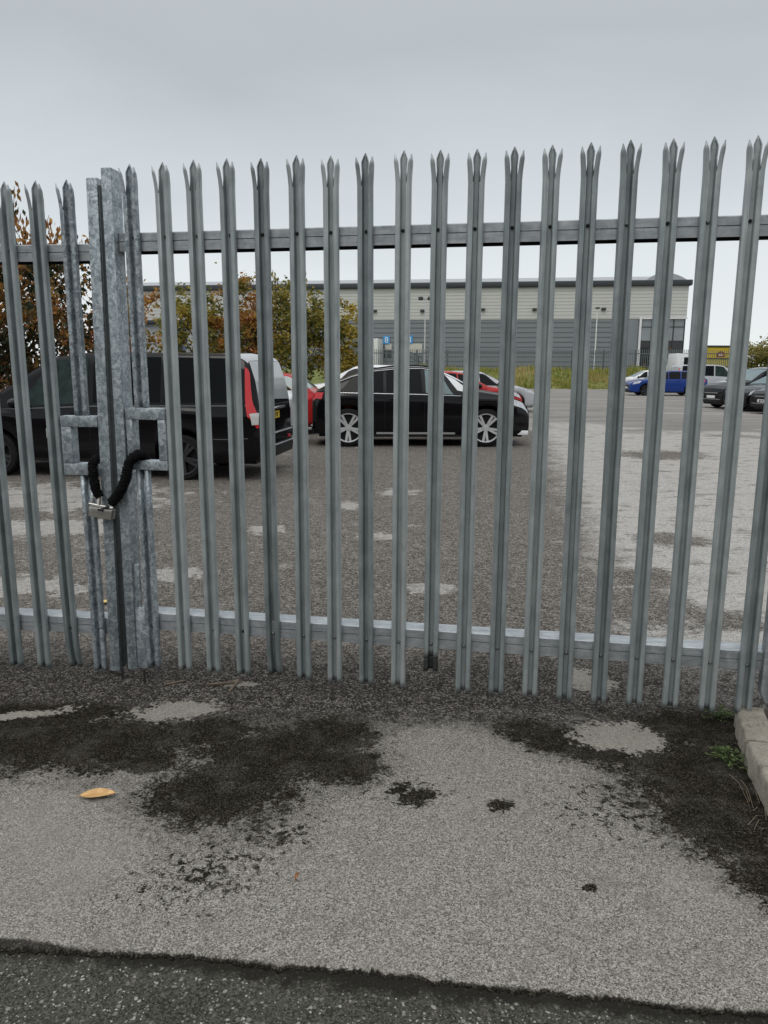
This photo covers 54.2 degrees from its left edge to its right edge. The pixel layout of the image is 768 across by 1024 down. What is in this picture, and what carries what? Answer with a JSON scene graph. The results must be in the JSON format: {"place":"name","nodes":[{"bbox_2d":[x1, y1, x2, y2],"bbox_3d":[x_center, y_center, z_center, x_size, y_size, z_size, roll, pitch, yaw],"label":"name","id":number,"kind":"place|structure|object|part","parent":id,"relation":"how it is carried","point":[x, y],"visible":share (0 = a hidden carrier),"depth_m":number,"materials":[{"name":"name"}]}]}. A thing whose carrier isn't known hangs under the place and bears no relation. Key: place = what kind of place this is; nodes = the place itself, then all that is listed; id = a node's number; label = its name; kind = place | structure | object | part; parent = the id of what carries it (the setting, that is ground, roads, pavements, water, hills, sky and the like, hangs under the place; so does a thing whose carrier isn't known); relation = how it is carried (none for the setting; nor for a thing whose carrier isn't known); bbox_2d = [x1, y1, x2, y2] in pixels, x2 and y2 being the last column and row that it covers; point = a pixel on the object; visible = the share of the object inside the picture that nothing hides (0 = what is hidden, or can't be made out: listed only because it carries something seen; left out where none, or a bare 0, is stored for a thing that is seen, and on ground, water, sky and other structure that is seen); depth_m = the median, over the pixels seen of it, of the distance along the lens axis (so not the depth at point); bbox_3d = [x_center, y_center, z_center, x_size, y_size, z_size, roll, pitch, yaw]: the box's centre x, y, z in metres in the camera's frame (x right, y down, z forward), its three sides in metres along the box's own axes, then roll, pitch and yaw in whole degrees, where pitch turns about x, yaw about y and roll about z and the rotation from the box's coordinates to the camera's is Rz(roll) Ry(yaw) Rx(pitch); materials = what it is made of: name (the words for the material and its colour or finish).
{"place":"outdoors","nodes":[
{"label":"outdoors","id":0,"kind":"place"},
{"bbox_2d":[0,374,767,1018],"bbox_3d":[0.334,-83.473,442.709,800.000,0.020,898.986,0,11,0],"label":"car park ground","id":1,"kind":"structure","parent":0,"point":[430,826],"depth_m":2.94,"materials":[{"name":"grey asphalt"}]},
{"bbox_2d":[0,356,56,391],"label":"board fence","id":2,"kind":"object","parent":1,"relation":"on","point":[7,385],"depth_m":23.65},
{"bbox_2d":[0,181,93,388],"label":"autumn tree","id":3,"kind":"object","parent":1,"relation":"on","point":[29,308],"visible":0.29,"depth_m":17.52,"materials":[{"name":"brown plant"}]},
{"bbox_2d":[0,177,127,678],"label":"palisade gate","id":4,"kind":"structure","parent":1,"relation":"on","point":[39,618],"depth_m":3.69,"materials":[{"name":"metal"}]},
{"bbox_2d":[60,314,130,354],"bbox_3d":[-8.060,-4.131,21.640,2.433,3.166,1.985,0,11,0],"label":"red shrub","id":5,"kind":"object","parent":1,"relation":"on","point":[91,343],"visible":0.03,"depth_m":21.66,"materials":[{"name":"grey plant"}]},
{"bbox_2d":[80,788,114,796],"bbox_3d":[-1.081,1.055,2.805,0.149,0.017,0.056,0,11,-3],"label":"fallen leaf","id":6,"kind":"object","parent":1,"relation":"on","point":[97,792],"visible":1,"depth_m":2.81,"materials":[{"name":"orange plant"}]},
{"bbox_2d":[85,271,162,352],"bbox_3d":[-8.970,-6.060,26.360,2.519,5.155,2.515,5,12,21],"label":"autumn tree","id":7,"kind":"object","parent":1,"relation":"on","point":[150,300],"visible":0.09,"depth_m":26.47,"materials":[{"name":"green plant"}]},
{"bbox_2d":[0,353,292,479],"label":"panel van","id":8,"kind":"object","parent":1,"relation":"on","point":[88,438],"visible":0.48,"depth_m":10.63,"materials":[{"name":"black paint"}]},
{"bbox_3d":[-4.807,-1.858,10.761,1.200,0.712,0.139,2,11,7],"label":"side window","id":9,"kind":"part","parent":8,"relation":"part of","materials":[{"name":"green glass"}]},
{"bbox_3d":[-3.637,-1.865,10.604,1.000,0.640,0.134,2,11,7],"label":"side window","id":10,"kind":"part","parent":8,"relation":"part of","materials":[{"name":"black glass"}]},
{"bbox_3d":[-2.556,-1.838,10.462,1.060,0.628,0.132,2,11,7],"label":"side window","id":11,"kind":"part","parent":8,"relation":"part of","materials":[{"name":"black glass"}]},
{"bbox_3d":[-1.719,-1.975,11.193,0.177,0.623,1.644,2,11,7],"label":"rear window","id":12,"kind":"part","parent":8,"relation":"part of","materials":[{"name":"grey glass"}]},
{"bbox_2d":[164,680,186,685],"bbox_3d":[-1.061,0.867,3.820,0.118,0.011,0.011,-7,13,-31],"label":"stick","id":13,"kind":"object","parent":1,"relation":"on","point":[175,682],"visible":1,"depth_m":3.81,"materials":[{"name":"brown wood"}]},
{"bbox_2d":[152,282,224,352],"bbox_3d":[-7.752,-7.014,31.235,3.810,5.203,3.034,0,11,0],"label":"autumn tree","id":14,"kind":"object","parent":1,"relation":"on","point":[183,310],"visible":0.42,"depth_m":30.61,"materials":[{"name":"green plant"}]},
{"bbox_2d":[207,681,242,684],"bbox_3d":[-0.807,0.868,3.810,0.179,0.015,0.015,-2,11,-12],"label":"stick","id":15,"kind":"object","parent":1,"relation":"on","point":[223,683],"visible":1,"depth_m":3.80,"materials":[{"name":"brown wood"}]},
{"bbox_2d":[228,679,238,691],"bbox_3d":[-0.756,0.875,3.782,0.013,0.013,0.147,2,11,8],"label":"stick","id":16,"kind":"object","parent":1,"relation":"on","point":[233,686],"visible":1,"depth_m":3.77,"materials":[{"name":"brown wood"}]},
{"bbox_2d":[207,262,282,353],"bbox_3d":[-5.935,-7.320,31.284,3.663,5.808,3.158,7,13,31],"label":"autumn tree","id":17,"kind":"object","parent":1,"relation":"on","point":[248,322],"visible":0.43,"depth_m":30.61,"materials":[{"name":"green plant"}]},
{"bbox_2d":[251,271,324,380],"bbox_3d":[-3.882,-7.273,31.172,3.632,5.772,3.235,0,11,0],"label":"autumn tree","id":18,"kind":"object","parent":1,"relation":"on","point":[281,352],"visible":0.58,"depth_m":30.73,"materials":[{"name":"green plant"}]},
{"bbox_2d":[286,385,292,434],"bbox_3d":[-4.011,-2.213,15.871,4.344,1.489,2.214,1,11,2],"label":"parked car","id":19,"kind":"object","parent":1,"relation":"on","point":[289,390],"visible":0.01,"depth_m":15.29,"materials":[{"name":"white paint"}]},
{"bbox_2d":[283,373,317,426],"bbox_3d":[-3.729,-2.759,18.718,4.344,1.489,2.214,1,11,2],"label":"parked car","id":20,"kind":"object","parent":1,"relation":"on","point":[312,388],"visible":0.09,"depth_m":17.88,"materials":[{"name":"red paint"}]},
{"bbox_3d":[-2.404,-3.054,17.849,1.261,0.431,0.210,1,11,2],"label":"side window","id":21,"kind":"part","parent":20,"relation":"part of","materials":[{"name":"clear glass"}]},
{"bbox_3d":[-1.946,-3.226,18.564,0.402,0.311,1.508,1,11,2],"label":"rear window","id":22,"kind":"part","parent":20,"relation":"part of","materials":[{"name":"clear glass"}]},
{"bbox_2d":[308,296,357,378],"bbox_3d":[-1.889,-6.830,31.749,2.745,4.683,2.354,6,12,27],"label":"autumn tree","id":23,"kind":"object","parent":1,"relation":"on","point":[349,360],"visible":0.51,"depth_m":31.30,"materials":[{"name":"green plant"}]},
{"bbox_2d":[314,365,390,388],"bbox_3d":[-0.636,-3.533,22.335,4.544,1.669,2.252,1,11,2],"label":"parked car","id":24,"kind":"object","parent":1,"relation":"on","point":[353,370],"visible":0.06,"depth_m":21.53,"materials":[{"name":"white paint"}]},
{"bbox_3d":[-1.141,-3.849,21.506,0.880,0.537,0.211,1,11,2],"label":"side window","id":25,"kind":"part","parent":24,"relation":"part of","materials":[{"name":"grey glass"}]},
{"bbox_2d":[374,338,382,364],"bbox_3d":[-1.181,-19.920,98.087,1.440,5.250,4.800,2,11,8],"label":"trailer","id":26,"kind":"object","parent":1,"relation":"on","point":[378,343],"visible":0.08,"depth_m":96.83,"materials":[{"name":"white metal"}]},
{"bbox_2d":[126,274,692,369],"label":"warehouse","id":27,"kind":"structure","parent":1,"relation":"on","point":[641,310],"depth_m":97.90,"materials":[{"name":"grey metal"}]},
{"bbox_2d":[385,344,391,349],"bbox_3d":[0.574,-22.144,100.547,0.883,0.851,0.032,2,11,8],"label":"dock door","id":28,"kind":"structure","parent":27,"relation":"in","point":[387,346],"depth_m":100.54,"materials":[{"name":"white metal"}]},
{"bbox_2d":[410,344,421,352],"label":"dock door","id":29,"kind":"structure","parent":27,"relation":"in","point":[412,346],"depth_m":100.05,"materials":[{"name":"white metal"}]},
{"bbox_2d":[411,352,427,364],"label":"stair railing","id":30,"kind":"object","parent":27,"relation":"attached to","point":[418,359],"visible":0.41,"depth_m":95.87,"materials":[{"name":"grey metal"}]},
{"bbox_2d":[311,364,528,446],"bbox_3d":[0.738,-2.312,16.052,4.496,1.652,2.281,0,11,-1],"label":"parked car","id":31,"kind":"object","parent":1,"relation":"on","point":[418,404],"visible":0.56,"depth_m":15.20,"materials":[{"name":"black paint"}]},
{"bbox_3d":[-0.483,-2.635,15.151,0.940,0.415,0.200,0,11,-1],"label":"side window","id":32,"kind":"part","parent":31,"relation":"part of","materials":[{"name":"black glass"}]},
{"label":"side window","id":33,"kind":"part","parent":31,"relation":"part of","materials":[{"name":"black glass"}]},
{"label":"side window","id":34,"kind":"part","parent":31,"relation":"part of","materials":[{"name":"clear glass"}]},
{"bbox_2d":[418,297,429,355],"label":"lamp post","id":35,"kind":"object","parent":1,"relation":"on","point":[420,298],"visible":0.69,"depth_m":89.32,"materials":[{"name":"grey metal"}]},
{"bbox_2d":[444,371,521,401],"bbox_3d":[2.376,-3.999,25.298,4.344,1.489,2.214,0,11,-1],"label":"parked car","id":36,"kind":"object","parent":1,"relation":"on","point":[459,376],"visible":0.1,"depth_m":24.51,"materials":[{"name":"red paint"}]},
{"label":"side window","id":37,"kind":"part","parent":36,"relation":"part of","materials":[{"name":"black glass"}]},
{"bbox_2d":[454,371,533,407],"bbox_3d":[3.418,-4.524,28.048,4.344,1.489,2.214,0,11,-1],"label":"parked car","id":38,"kind":"object","parent":1,"relation":"on","point":[527,395],"visible":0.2,"depth_m":27.25,"materials":[{"name":"silver metal"}]},
{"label":"side window","id":39,"kind":"part","parent":38,"relation":"part of","materials":[{"name":"black glass"}]},
{"bbox_2d":[593,307,599,369],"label":"lamp post","id":40,"kind":"object","parent":1,"relation":"on","point":[597,308],"visible":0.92,"depth_m":85.58,"materials":[{"name":"white metal"}]},
{"bbox_2d":[626,370,648,381],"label":"parked car","id":41,"kind":"object","parent":1,"relation":"on","point":[640,375],"visible":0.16,"depth_m":52.87,"materials":[{"name":"white paint"}]},
{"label":"side window","id":42,"kind":"part","parent":41,"relation":"part of","materials":[{"name":"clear glass"}]},
{"bbox_2d":[625,371,706,395],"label":"parked car","id":43,"kind":"object","parent":1,"relation":"on","point":[675,381],"visible":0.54,"depth_m":44.73,"materials":[{"name":"blue paint"}]},
{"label":"side window","id":44,"kind":"part","parent":43,"relation":"part of","materials":[{"name":"black glass"}]},
{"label":"side window","id":45,"kind":"part","parent":43,"relation":"part of","materials":[{"name":"black glass"}]},
{"bbox_2d":[666,353,687,370],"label":"lorry cab","id":46,"kind":"object","parent":1,"relation":"on","point":[677,359],"visible":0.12,"depth_m":59.84,"materials":[{"name":"white paint"}]},
{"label":"side window","id":47,"kind":"part","parent":46,"relation":"part of","materials":[{"name":"black glass"}]},
{"bbox_2d":[670,365,727,383],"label":"panel van","id":48,"kind":"object","parent":1,"relation":"on","point":[715,373],"visible":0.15,"depth_m":49.77,"materials":[{"name":"silver metal"}]},
{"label":"rear window","id":49,"kind":"part","parent":48,"relation":"part of","materials":[{"name":"white glass"}]},
{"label":"side window","id":50,"kind":"part","parent":48,"relation":"part of","materials":[{"name":"black glass"}]},
{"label":"side window","id":51,"kind":"part","parent":48,"relation":"part of","materials":[{"name":"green glass"}]},
{"bbox_2d":[706,345,729,367],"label":"yellow cabin","id":52,"kind":"object","parent":1,"relation":"on","point":[712,348],"visible":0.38,"depth_m":68.46,"materials":[{"name":"metal"}]},
{"bbox_2d":[701,704,734,721],"bbox_3d":[1.539,0.927,3.443,0.168,0.060,0.113,3,11,12],"label":"weed","id":53,"kind":"object","parent":1,"relation":"on","point":[719,715],"visible":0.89,"depth_m":3.44,"materials":[{"name":"green plant"}]},
{"bbox_2d":[705,745,747,769],"bbox_3d":[1.408,0.993,3.067,0.171,0.070,0.191,0,11,0],"label":"weed","id":54,"kind":"object","parent":1,"relation":"on","point":[723,749],"visible":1,"depth_m":3.07,"materials":[{"name":"green plant"}]},
{"bbox_2d":[703,367,766,408],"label":"parked suv","id":55,"kind":"object","parent":1,"relation":"on","point":[713,394],"visible":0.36,"depth_m":30.62,"materials":[{"name":"black paint"}]},
{"bbox_2d":[723,376,765,410],"bbox_3d":[15.619,-4.701,29.226,4.344,1.489,2.215,-2,11,-10],"label":"parked car","id":56,"kind":"object","parent":1,"relation":"on","point":[751,388],"visible":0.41,"depth_m":28.56,"materials":[{"name":"black paint"}]},
{"bbox_2d":[729,774,766,829],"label":"dry stalks","id":57,"kind":"object","parent":1,"relation":"on","point":[751,802],"visible":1,"depth_m":2.75,"materials":[{"name":"brown plant"}]},
{"bbox_2d":[734,707,767,758],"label":"kerb stone","id":58,"kind":"object","parent":1,"relation":"on","point":[752,725],"visible":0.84,"depth_m":3.19,"materials":[{"name":"concrete"}]},
{"bbox_2d":[744,741,767,815],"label":"kerb stone","id":59,"kind":"object","parent":1,"relation":"on","point":[756,760],"visible":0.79,"depth_m":2.91,"materials":[{"name":"concrete"}]},
{"bbox_2d":[749,388,764,411],"bbox_3d":[15.615,-4.286,27.065,4.349,1.489,2.215,-2,11,-10],"label":"parked car","id":60,"kind":"object","parent":1,"relation":"on","point":[756,401],"visible":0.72,"depth_m":27.10,"materials":[{"name":"black paint"}]},
{"bbox_2d":[747,336,767,368],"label":"round bush","id":61,"kind":"object","parent":1,"relation":"on","point":[759,353],"visible":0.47,"depth_m":60.24,"materials":[{"name":"green plant"}]},
{"bbox_2d":[0,952,767,1023],"bbox_3d":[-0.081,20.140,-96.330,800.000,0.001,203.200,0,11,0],"label":"road","id":62,"kind":"structure","parent":0,"point":[40,988],"depth_m":1.93,"materials":[{"name":"grey asphalt"}]},
{"bbox_2d":[0,0,767,365],"label":"sky","id":63,"kind":"structure","parent":0,"point":[87,87],"materials":[{"name":"grey"}]},
{"bbox_2d":[282,362,648,388],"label":"grass bank","id":64,"kind":"structure","parent":0,"point":[316,379],"depth_m":62.42,"materials":[{"name":"green plant"}]},
{"bbox_2d":[183,349,757,369],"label":"palisade fence","id":65,"kind":"object","parent":64,"relation":"on","point":[447,353],"visible":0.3,"depth_m":66.74,"materials":[{"name":"grey metal"}]},
{"bbox_2d":[763,709,767,719],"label":"verge soil","id":66,"kind":"structure","parent":0,"point":[766,712],"depth_m":3.39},
{"bbox_3d":[1.866,-0.265,3.110,0.108,2.728,0.108,2,11,10],"label":"gate post","id":67,"kind":"object","parent":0,"visible":0},
{"bbox_2d":[101,135,767,713],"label":"palisade gate","id":68,"kind":"structure","parent":67,"relation":"attached to","point":[587,231],"depth_m":3.35,"materials":[{"name":"metal"}]},
{"bbox_2d":[87,449,150,505],"bbox_3d":[-1.299,-0.174,3.666,0.308,0.278,0.158,2,11,11],"label":"security chain","id":69,"kind":"object","parent":68,"relation":"hanging from","point":[119,492],"visible":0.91,"depth_m":3.61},
{"bbox_2d":[88,496,115,519],"bbox_3d":[-1.388,-0.022,3.686,0.124,0.118,0.047,2,11,7],"label":"padlock","id":70,"kind":"object","parent":69,"relation":"hanging from","point":[99,510],"visible":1,"depth_m":3.67,"materials":[{"name":"metal"}]}
]}

